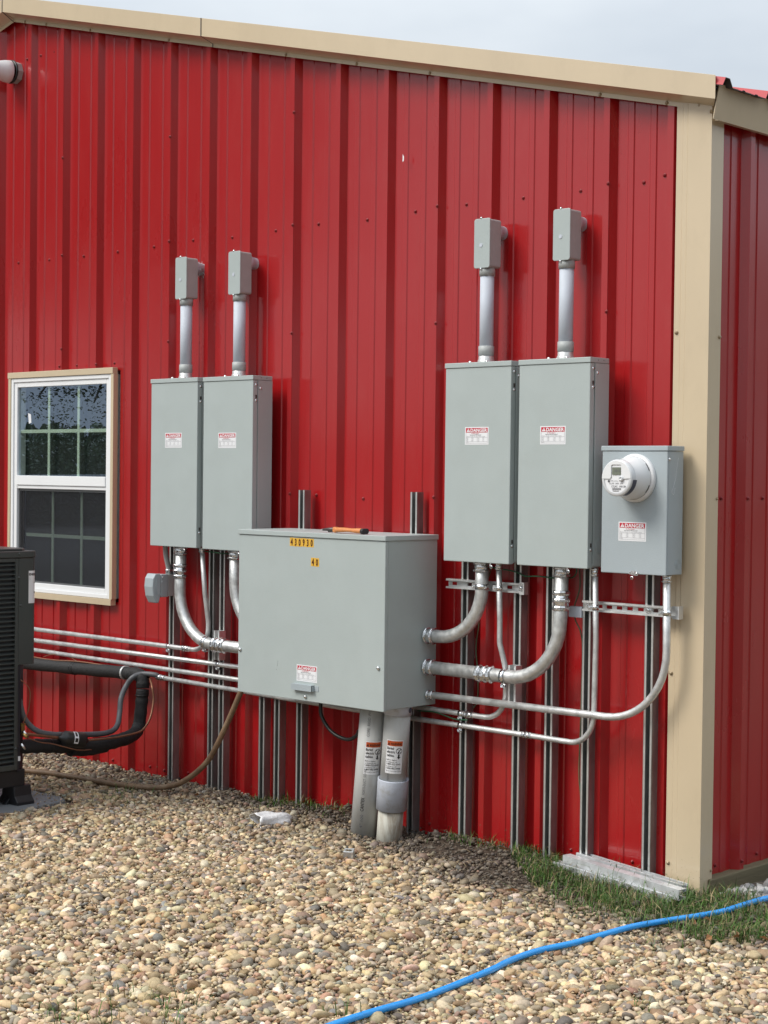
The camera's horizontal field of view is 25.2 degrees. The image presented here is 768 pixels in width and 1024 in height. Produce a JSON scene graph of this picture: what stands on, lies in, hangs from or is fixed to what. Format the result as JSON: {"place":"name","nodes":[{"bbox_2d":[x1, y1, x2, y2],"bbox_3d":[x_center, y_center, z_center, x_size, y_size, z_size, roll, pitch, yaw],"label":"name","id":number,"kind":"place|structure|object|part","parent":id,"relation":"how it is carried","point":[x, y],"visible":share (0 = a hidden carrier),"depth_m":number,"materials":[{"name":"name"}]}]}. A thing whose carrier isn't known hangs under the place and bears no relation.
{"place":"outdoors","nodes":[
{"label":"outdoors","id":0,"kind":"place"},
{"bbox_2d":[0,753,767,1023],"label":"ground","id":1,"kind":"structure","parent":0,"point":[444,849],"depth_m":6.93,"materials":[{"name":"beige gravel"}]},
{"bbox_2d":[0,789,64,812],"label":"equipment pad","id":2,"kind":"object","parent":1,"relation":"on","point":[10,808],"visible":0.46,"depth_m":8.07,"materials":[{"name":"grey concrete"}]},
{"bbox_2d":[0,546,35,805],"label":"air conditioner","id":3,"kind":"object","parent":2,"relation":"on","point":[17,581],"visible":1,"depth_m":7.98,"materials":[{"name":"black metal"}]},
{"bbox_2d":[20,654,153,755],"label":"refrigerant lines","id":4,"kind":"object","parent":3,"relation":"attached to","point":[70,743],"visible":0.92,"depth_m":8.67,"materials":[{"name":"black plastic"}]},
{"bbox_2d":[21,671,165,736],"bbox_3d":[-1.465,0.962,8.436,0.196,0.289,0.914,2,2,39],"label":"flexible conduit","id":5,"kind":"object","parent":3,"relation":"attached to","point":[112,730],"visible":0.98,"depth_m":8.57,"materials":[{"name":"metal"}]},
{"bbox_2d":[24,691,243,789],"bbox_3d":[-1.407,1.046,8.558,1.899,0.639,0.093,2,2,33],"label":"brown cable","id":6,"kind":"object","parent":1,"relation":"on","point":[210,756],"visible":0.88,"depth_m":8.36,"materials":[{"name":"brown rubber"}]},
{"bbox_2d":[167,547,179,780],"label":"strut channel","id":7,"kind":"object","parent":1,"relation":"on","point":[173,712],"visible":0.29,"depth_m":8.70,"materials":[{"name":"metal"}]},
{"bbox_2d":[144,573,174,602],"bbox_3d":[-1.131,0.382,8.641,0.082,0.148,0.143,2,2,43],"label":"outdoor receptacle","id":8,"kind":"object","parent":7,"relation":"attached to","point":[157,586],"visible":0.98,"depth_m":8.60,"materials":[{"name":"grey plastic"}]},
{"bbox_2d":[150,377,203,551],"bbox_3d":[-0.998,-0.233,8.522,0.366,0.856,0.126,2,2,43],"label":"electrical cabinet","id":9,"kind":"object","parent":7,"relation":"attached to","point":[177,420],"visible":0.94,"depth_m":8.46,"materials":[{"name":"metal"}]},
{"bbox_2d":[163,546,172,574],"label":"flexible conduit","id":10,"kind":"object","parent":9,"relation":"attached to","point":[168,570],"visible":0.97,"depth_m":8.64,"materials":[{"name":"grey plastic"}]},
{"bbox_3d":[-1.030,-0.233,8.491,0.356,0.811,0.029,2,2,43],"label":"door","id":11,"kind":"part","parent":9,"relation":"part of","materials":[{"name":"grey metal"}]},
{"bbox_2d":[173,547,237,653],"bbox_3d":[-0.764,0.435,8.305,0.770,0.513,0.083,2,2,43],"label":"conduit","id":12,"kind":"object","parent":9,"relation":"attached to","point":[195,634],"visible":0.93,"depth_m":8.49,"materials":[{"name":"metal"}]},
{"bbox_2d":[213,630,225,660],"bbox_3d":[-0.806,0.653,8.406,0.041,0.144,0.041,2,2,43],"label":"short strut","id":13,"kind":"object","parent":12,"relation":"attached to","point":[219,634],"visible":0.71,"depth_m":8.40,"materials":[{"name":"silver metal"}]},
{"bbox_2d":[207,549,219,787],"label":"strut channel","id":14,"kind":"object","parent":1,"relation":"on","point":[212,701],"visible":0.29,"depth_m":8.49,"materials":[{"name":"metal"}]},
{"bbox_2d":[217,550,230,793],"bbox_3d":[-0.786,0.797,8.446,0.041,1.270,0.041,2,2,43],"label":"strut channel","id":15,"kind":"object","parent":1,"relation":"on","point":[223,695],"visible":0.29,"depth_m":8.44,"materials":[{"name":"metal"}]},
{"bbox_2d":[202,375,272,555],"bbox_3d":[-0.707,-0.221,8.246,0.366,0.856,0.126,2,2,43],"label":"electrical cabinet","id":16,"kind":"object","parent":15,"relation":"attached to","point":[237,459],"visible":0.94,"depth_m":8.16,"materials":[{"name":"grey metal"}]},
{"bbox_3d":[-0.739,-0.222,8.215,0.356,0.810,0.029,2,2,43],"label":"door","id":17,"kind":"part","parent":16,"relation":"part of","materials":[{"name":"grey metal"}]},
{"bbox_2d":[258,696,270,799],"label":"strut channel","id":18,"kind":"object","parent":1,"relation":"on","point":[264,742],"visible":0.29,"depth_m":8.24,"materials":[{"name":"metal"}]},
{"bbox_2d":[249,811,292,827],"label":"crumpled paper litter","id":19,"kind":"object","parent":1,"relation":"on","point":[268,817],"visible":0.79,"depth_m":7.63,"materials":[{"name":"grey paper"}]},
{"bbox_2d":[273,699,285,805],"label":"strut channel","id":20,"kind":"object","parent":1,"relation":"on","point":[279,753],"visible":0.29,"depth_m":8.17,"materials":[{"name":"metal"}]},
{"bbox_2d":[295,490,310,804],"bbox_3d":[-0.381,0.661,8.060,0.041,1.529,0.041,2,2,43],"label":"strut channel","id":21,"kind":"object","parent":1,"relation":"on","point":[304,522],"visible":0.53,"depth_m":8.05,"materials":[{"name":"metal"}]},
{"bbox_2d":[343,848,354,858],"bbox_3d":[-0.143,1.396,6.990,0.041,0.047,0.047,1,1,8],"label":"strut offcut","id":22,"kind":"object","parent":1,"relation":"on","point":[349,852],"visible":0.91,"depth_m":6.97,"materials":[{"name":"silver metal"}]},
{"bbox_2d":[350,709,383,839],"bbox_3d":[-0.067,1.127,7.506,0.122,0.704,0.205,0,2,-33],"label":"plastic duct","id":23,"kind":"object","parent":1,"relation":"on","point":[364,817],"visible":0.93,"depth_m":7.46,"materials":[{"name":"white plastic"}]},
{"bbox_2d":[1,797,738,1009],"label":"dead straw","id":24,"kind":"object","parent":1,"relation":"on","point":[276,913],"visible":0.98,"depth_m":6.41,"materials":[{"name":"beige plant"}]},
{"bbox_2d":[0,0,767,894],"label":"metal building","id":25,"kind":"structure","parent":1,"relation":"on","point":[346,190],"depth_m":7.71,"materials":[{"name":"red paint"}]},
{"bbox_2d":[0,60,23,83],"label":"security camera","id":26,"kind":"object","parent":25,"relation":"attached to","point":[7,69],"visible":1,"depth_m":9.62,"materials":[{"name":"grey plastic"}]},
{"bbox_2d":[7,367,120,605],"bbox_3d":[-1.756,-0.146,9.433,0.969,1.261,0.093,2,2,43],"label":"window","id":27,"kind":"structure","parent":25,"relation":"in","point":[64,425],"depth_m":9.43,"materials":[{"name":"beige paint"}]},
{"bbox_2d":[34,547,210,651],"bbox_3d":[-1.521,0.424,9.065,1.802,0.544,0.073,2,2,43],"label":"conduit","id":28,"kind":"object","parent":25,"relation":"attached to","point":[163,645],"visible":0.9,"depth_m":8.67,"materials":[{"name":"metal"}]},
{"bbox_2d":[34,638,237,669],"bbox_3d":[-1.310,0.739,8.894,2.358,0.045,0.035,2,2,43],"label":"conduit","id":29,"kind":"object","parent":25,"relation":"attached to","point":[217,664],"visible":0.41,"depth_m":8.83,"materials":[{"name":"metal"}]},
{"bbox_2d":[171,256,204,377],"bbox_3d":[-0.971,-0.968,8.575,0.108,0.612,0.151,2,2,43],"label":"conduit riser","id":30,"kind":"object","parent":25,"relation":"attached to","point":[188,271],"visible":0.94,"depth_m":8.53,"materials":[{"name":"metal"}]},
{"bbox_2d":[224,250,258,375],"bbox_3d":[-0.685,-0.956,8.302,0.104,0.612,0.147,2,2,43],"label":"conduit riser","id":31,"kind":"object","parent":25,"relation":"attached to","point":[242,266],"visible":0.94,"depth_m":8.26,"materials":[{"name":"grey metal"}]},
{"bbox_2d":[34,564,507,720],"bbox_3d":[-0.834,0.509,8.412,3.702,0.690,0.076,2,2,43],"label":"conduit","id":32,"kind":"object","parent":25,"relation":"attached to","point":[498,588],"visible":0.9,"depth_m":7.39,"materials":[{"name":"metal"}]},
{"bbox_2d":[417,710,467,720],"bbox_3d":[0.252,0.876,7.398,0.290,0.024,0.006,2,2,43],"label":"ground wire","id":33,"kind":"object","parent":32,"relation":"attached to","point":[443,715],"visible":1,"depth_m":7.39,"materials":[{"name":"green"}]},
{"bbox_2d":[469,217,507,361],"bbox_3d":[0.445,-0.930,7.230,0.104,0.612,0.147,2,2,43],"label":"conduit riser","id":34,"kind":"object","parent":25,"relation":"attached to","point":[490,235],"visible":0.94,"depth_m":7.18,"materials":[{"name":"grey metal"}]},
{"bbox_2d":[542,567,558,858],"bbox_3d":[0.688,0.832,7.049,0.041,1.260,0.041,2,2,43],"label":"strut channel","id":35,"kind":"object","parent":25,"relation":"attached to","point":[550,784],"visible":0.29,"depth_m":7.04,"materials":[{"name":"metal"}]},
{"bbox_2d":[547,207,586,358],"bbox_3d":[0.748,-0.920,6.943,0.104,0.612,0.147,2,2,43],"label":"conduit riser","id":36,"kind":"object","parent":25,"relation":"attached to","point":[569,225],"visible":0.9,"depth_m":6.90,"materials":[{"name":"grey metal"}]},
{"bbox_2d":[579,567,597,855],"bbox_3d":[0.824,0.846,6.920,0.041,1.280,0.041,2,2,43],"label":"strut channel","id":37,"kind":"object","parent":25,"relation":"attached to","point":[587,780],"visible":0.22,"depth_m":6.91,"materials":[{"name":"metal"}]},
{"bbox_2d":[517,357,608,573],"bbox_3d":[0.717,-0.185,6.896,0.366,0.856,0.126,2,2,43],"label":"electrical cabinet","id":38,"kind":"object","parent":37,"relation":"attached to","point":[563,417],"visible":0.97,"depth_m":6.82,"materials":[{"name":"grey metal"}]},
{"bbox_2d":[489,566,576,578],"bbox_3d":[0.607,0.240,7.074,0.480,0.060,0.017,2,2,43],"label":"ground wire","id":39,"kind":"object","parent":38,"relation":"attached to","point":[535,575],"visible":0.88,"depth_m":7.07,"materials":[{"name":"green"}]},
{"bbox_3d":[0.685,-0.186,6.865,0.356,0.810,0.029,2,2,43],"label":"door","id":40,"kind":"part","parent":38,"relation":"part of","materials":[{"name":"grey metal"}]},
{"bbox_2d":[569,606,582,617],"bbox_3d":[0.778,0.403,6.934,0.064,0.044,0.022,2,2,43],"label":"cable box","id":41,"kind":"object","parent":37,"relation":"attached to","point":[576,611],"visible":1,"depth_m":6.92,"materials":[{"name":"plastic"}]},
{"bbox_2d":[574,568,581,790],"bbox_3d":[0.786,0.810,6.957,0.054,1.190,0.009,2,2,37],"label":"ground wire","id":42,"kind":"object","parent":37,"relation":"attached to","point":[581,678],"visible":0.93,"depth_m":6.95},
{"bbox_2d":[582,600,682,619],"bbox_3d":[0.970,0.381,6.732,0.464,0.050,0.029,2,2,43],"label":"horizontal strut","id":43,"kind":"object","parent":37,"relation":"attached to","point":[677,612],"visible":0.96,"depth_m":6.72,"materials":[{"name":"metal"}]},
{"bbox_2d":[641,575,659,872],"bbox_3d":[1.043,0.854,6.712,0.041,1.280,0.041,2,2,43],"label":"strut channel","id":44,"kind":"object","parent":25,"relation":"attached to","point":[650,740],"visible":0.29,"depth_m":6.70,"materials":[{"name":"metal"}]},
{"bbox_2d":[601,446,683,579],"bbox_3d":[0.952,0.003,6.592,0.312,0.516,0.243,2,2,43],"label":"meter box","id":45,"kind":"object","parent":44,"relation":"attached to","point":[642,500],"visible":1,"depth_m":6.55,"materials":[{"name":"metal"}]},
{"bbox_2d":[425,575,671,720],"bbox_3d":[0.642,0.524,6.985,1.242,0.599,0.047,2,2,43],"label":"medium conduit","id":46,"kind":"object","parent":45,"relation":"attached to","point":[649,699],"visible":0.98,"depth_m":6.74,"materials":[{"name":"metal"}]},
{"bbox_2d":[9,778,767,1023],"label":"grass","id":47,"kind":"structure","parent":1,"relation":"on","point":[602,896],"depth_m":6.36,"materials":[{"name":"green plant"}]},
{"bbox_2d":[563,854,685,900],"bbox_3d":[0.927,1.417,6.675,0.041,0.057,0.629,0,2,-37],"label":"loose strut","id":48,"kind":"object","parent":47,"relation":"on","point":[631,877],"visible":0.93,"depth_m":6.65,"materials":[{"name":"silver metal"}]},
{"bbox_2d":[576,852,688,894],"bbox_3d":[0.970,1.419,6.750,0.041,0.075,0.534,-1,2,-43],"label":"loose strut","id":49,"kind":"object","parent":47,"relation":"on","point":[593,857],"visible":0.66,"depth_m":6.73,"materials":[{"name":"silver metal"}]},
{"bbox_2d":[376,707,411,844],"bbox_3d":[0.042,1.141,7.434,0.134,0.721,0.202,0,1,-24],"label":"plastic duct","id":50,"kind":"object","parent":1,"relation":"on","point":[392,792],"visible":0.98,"depth_m":7.39,"materials":[{"name":"grey plastic"}]},
{"bbox_2d":[406,492,423,833],"bbox_3d":[0.136,0.678,7.570,0.041,1.531,0.041,2,2,43],"label":"strut channel","id":51,"kind":"object","parent":1,"relation":"on","point":[413,762],"visible":0.56,"depth_m":7.57,"materials":[{"name":"metal"}]},
{"bbox_2d":[238,528,438,711],"bbox_3d":[-0.224,0.460,7.643,0.930,0.743,0.349,2,2,43],"label":"enclosure","id":52,"kind":"object","parent":51,"relation":"attached to","point":[344,619],"visible":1,"depth_m":7.42,"materials":[{"name":"metal"}]},
{"bbox_2d":[227,550,238,618],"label":"conduit","id":53,"kind":"object","parent":52,"relation":"attached to","point":[233,557],"visible":0.41,"depth_m":8.24,"materials":[{"name":"metal"}]},
{"bbox_2d":[238,534,387,711],"bbox_3d":[-0.325,0.472,7.537,0.921,0.720,0.019,2,2,43],"label":"door","id":54,"kind":"structure","parent":52,"relation":"in","point":[331,617],"depth_m":7.49,"materials":[{"name":"grey metal"}]},
{"bbox_2d":[319,703,358,740],"bbox_3d":[-0.181,0.911,7.603,0.302,0.204,0.028,2,2,43],"label":"black cable","id":55,"kind":"object","parent":52,"relation":"attached to","point":[332,732],"visible":0.75,"depth_m":7.65,"materials":[{"name":"black rubber"}]},
{"bbox_2d":[321,527,368,533],"bbox_3d":[-0.177,0.079,7.437,0.279,0.026,0.047,2,2,43],"label":"screwdriver","id":56,"kind":"object","parent":52,"relation":"on","point":[352,530],"visible":1,"depth_m":7.40,"materials":[{"name":"orange plastic"}]},
{"bbox_2d":[422,562,490,644],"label":"conduit","id":57,"kind":"object","parent":52,"relation":"attached to","point":[468,623],"visible":0.97,"depth_m":7.21,"materials":[{"name":"metal"}]},
{"bbox_2d":[421,567,570,687],"bbox_3d":[0.462,0.467,7.143,0.759,0.516,0.083,2,2,43],"label":"conduit","id":58,"kind":"object","parent":52,"relation":"attached to","point":[545,661],"visible":0.97,"depth_m":6.97,"materials":[{"name":"metal"}]},
{"bbox_2d":[458,562,474,838],"bbox_3d":[0.354,0.821,7.365,0.041,1.260,0.041,2,2,43],"label":"strut channel","id":59,"kind":"object","parent":1,"relation":"on","point":[465,744],"visible":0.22,"depth_m":7.36,"materials":[{"name":"metal"}]},
{"bbox_2d":[163,568,598,744],"bbox_3d":[-0.131,0.559,7.774,2.762,0.739,0.068,2,2,44],"label":"conduit","id":60,"kind":"object","parent":59,"relation":"attached to","point":[461,726],"visible":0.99,"depth_m":7.08,"materials":[{"name":"metal"}]},
{"bbox_2d":[444,361,519,568],"bbox_3d":[0.427,-0.195,7.170,0.366,0.856,0.126,2,2,43],"label":"electrical cabinet","id":61,"kind":"object","parent":59,"relation":"attached to","point":[481,465],"visible":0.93,"depth_m":7.11,"materials":[{"name":"grey metal"}]},
{"bbox_3d":[0.395,-0.195,7.139,0.356,0.810,0.029,2,2,43],"label":"door","id":62,"kind":"part","parent":61,"relation":"part of","materials":[{"name":"grey metal"}]},
{"bbox_2d":[473,567,491,708],"bbox_3d":[0.417,0.548,7.298,0.063,0.644,0.187,0,2,-37],"label":"ground wire","id":63,"kind":"object","parent":61,"relation":"hanging from","point":[476,653],"visible":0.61,"depth_m":7.36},
{"bbox_2d":[446,578,527,594],"bbox_3d":[0.430,0.311,7.242,0.434,0.051,0.027,2,2,43],"label":"horizontal strut","id":64,"kind":"object","parent":59,"relation":"attached to","point":[520,588],"visible":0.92,"depth_m":7.20,"materials":[{"name":"metal"}]},
{"bbox_2d":[194,793,767,946],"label":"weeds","id":65,"kind":"object","parent":1,"relation":"on","point":[708,936],"visible":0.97,"depth_m":5.90,"materials":[{"name":"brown plant"}]},
{"bbox_2d":[510,563,527,852],"bbox_3d":[0.564,0.823,7.166,0.041,1.250,0.041,2,2,43],"label":"strut channel","id":66,"kind":"object","parent":1,"relation":"on","point":[518,724],"visible":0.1,"depth_m":7.16,"materials":[{"name":"metal"}]},
{"bbox_2d":[508,664,521,701],"bbox_3d":[0.544,0.720,7.127,0.041,0.167,0.041,2,2,43],"label":"short strut","id":67,"kind":"object","parent":66,"relation":"attached to","point":[514,692],"visible":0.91,"depth_m":7.12,"materials":[{"name":"silver metal"}]},
{"bbox_2d":[326,895,767,1023],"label":"blue hose","id":68,"kind":"object","parent":1,"relation":"on","point":[351,1018],"visible":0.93,"depth_m":5.61,"materials":[{"name":"blue rubber"}]},
{"bbox_2d":[553,860,675,906],"bbox_3d":[0.894,1.446,6.692,0.041,0.057,0.626,0,2,-39],"label":"loose strut","id":69,"kind":"object","parent":1,"relation":"on","point":[590,874],"visible":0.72,"depth_m":6.70,"materials":[{"name":"silver metal"}]},
{"bbox_2d":[720,878,767,905],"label":"crushed stone","id":70,"kind":"object","parent":1,"relation":"on","point":[760,889],"visible":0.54,"depth_m":6.58,"materials":[{"name":"white gravel"}]},
{"bbox_2d":[44,0,767,90],"label":"sky","id":71,"kind":"structure","parent":0,"point":[722,38],"materials":[{"name":"white"}]}
]}

